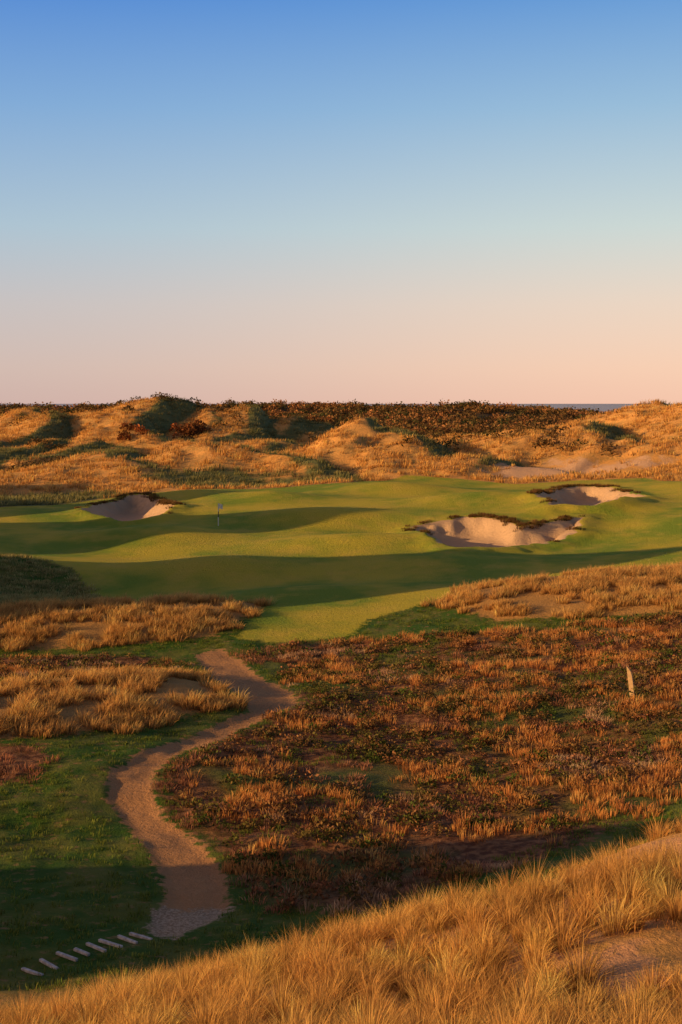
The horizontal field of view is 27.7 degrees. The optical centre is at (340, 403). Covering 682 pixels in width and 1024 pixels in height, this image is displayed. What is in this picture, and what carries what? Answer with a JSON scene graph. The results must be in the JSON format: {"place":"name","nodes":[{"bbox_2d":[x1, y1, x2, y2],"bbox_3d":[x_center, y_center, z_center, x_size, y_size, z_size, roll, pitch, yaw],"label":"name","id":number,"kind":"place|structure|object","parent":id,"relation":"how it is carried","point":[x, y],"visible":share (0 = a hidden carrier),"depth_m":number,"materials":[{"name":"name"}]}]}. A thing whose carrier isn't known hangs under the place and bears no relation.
{"place":"outdoors","nodes":[
{"label":"outdoors","id":0,"kind":"place"},
{"bbox_2d":[0,404,670,411],"bbox_3d":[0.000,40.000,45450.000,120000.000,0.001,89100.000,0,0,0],"label":"sea","id":1,"kind":"structure","parent":0,"point":[604,407],"depth_m":23482.48,"materials":[{"name":"liquid"}]},
{"bbox_2d":[0,398,681,1023],"bbox_3d":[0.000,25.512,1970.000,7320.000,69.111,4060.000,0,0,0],"label":"ground","id":2,"kind":"structure","parent":0,"point":[330,560],"depth_m":87.89,"materials":[{"name":"plant"}]},
{"bbox_2d":[0,553,105,603],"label":"mound grass","id":3,"kind":"structure","parent":2,"relation":"on","point":[15,596],"depth_m":113.05,"materials":[{"name":"plant"}]},
{"bbox_2d":[21,932,152,975],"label":"timber steps","id":4,"kind":"structure","parent":2,"relation":"on","point":[70,957],"depth_m":39.51,"materials":[{"name":"grey wood"}]},
{"bbox_2d":[116,422,149,440],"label":"bush clump","id":5,"kind":"object","parent":2,"relation":"on","point":[138,428],"visible":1,"depth_m":277.70,"materials":[{"name":"brown plant"}]},
{"bbox_2d":[169,419,211,438],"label":"bush clump","id":6,"kind":"object","parent":2,"relation":"on","point":[192,428],"visible":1,"depth_m":289.18,"materials":[{"name":"brown plant"}]},
{"bbox_2d":[218,503,222,525],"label":"golf flag","id":7,"kind":"object","parent":2,"relation":"on","point":[220,506],"visible":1,"depth_m":144.25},
{"bbox_2d":[0,399,616,434],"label":"coastal scrub","id":8,"kind":"object","parent":2,"relation":"on","point":[407,417],"visible":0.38,"depth_m":494.72,"materials":[{"name":"brown plant"}]},
{"bbox_2d":[306,416,332,422],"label":"bush clump","id":9,"kind":"object","parent":2,"relation":"on","point":[310,417],"visible":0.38,"depth_m":470.23,"materials":[{"name":"brown plant"}]},
{"bbox_2d":[0,620,679,915],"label":"heath scrub","id":10,"kind":"object","parent":2,"relation":"on","point":[360,779],"visible":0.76,"depth_m":59.20,"materials":[{"name":"brown plant"}]},
{"bbox_2d":[0,396,679,505],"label":"sedge grass","id":11,"kind":"structure","parent":2,"relation":"on","point":[37,498],"depth_m":205.66,"materials":[{"name":"plant"}]},
{"bbox_2d":[0,812,681,1023],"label":"marram grass","id":12,"kind":"structure","parent":2,"relation":"on","point":[531,1005],"depth_m":23.27,"materials":[{"name":"beige plant"}]},
{"bbox_2d":[0,608,681,910],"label":"bushes","id":13,"kind":"object","parent":2,"relation":"on","point":[441,670],"visible":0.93,"depth_m":64.92,"materials":[{"name":"brown plant"}]},
{"bbox_2d":[0,558,681,739],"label":"tussock grass","id":14,"kind":"structure","parent":2,"relation":"on","point":[599,579],"depth_m":92.81,"materials":[{"name":"beige plant"}]},
{"bbox_2d":[0,610,681,885],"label":"heather tufts","id":15,"kind":"object","parent":2,"relation":"on","point":[553,662],"visible":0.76,"depth_m":61.81,"materials":[{"name":"brown plant"}]},
{"bbox_2d":[0,396,681,497],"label":"dune grass","id":16,"kind":"structure","parent":2,"relation":"on","point":[646,471],"depth_m":205.52,"materials":[{"name":"beige plant"}]},
{"bbox_2d":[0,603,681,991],"bbox_3d":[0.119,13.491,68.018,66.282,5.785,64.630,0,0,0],"label":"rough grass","id":17,"kind":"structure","parent":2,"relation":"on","point":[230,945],"depth_m":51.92,"materials":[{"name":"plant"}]},
{"bbox_2d":[1,627,680,916],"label":"bleached heath","id":18,"kind":"object","parent":2,"relation":"on","point":[381,885],"visible":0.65,"depth_m":60.87,"materials":[{"name":"brown plant"}]},
{"bbox_2d":[4,392,680,470],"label":"dune shrubs","id":19,"kind":"object","parent":2,"relation":"on","point":[449,441],"visible":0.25,"depth_m":258.69,"materials":[{"name":"green plant"}]},
{"bbox_2d":[74,483,640,541],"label":"bunker lip grass","id":20,"kind":"structure","parent":2,"relation":"on","point":[166,501],"depth_m":150.11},
{"bbox_2d":[626,665,634,695],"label":"wooden marker post","id":21,"kind":"object","parent":2,"relation":"on","point":[630,679],"visible":0.94,"depth_m":71.13,"materials":[{"name":"brown wood"}]},
{"bbox_2d":[0,0,681,403],"label":"sky","id":22,"kind":"structure","parent":0,"point":[210,201],"materials":[{"name":"blue"}]}
]}

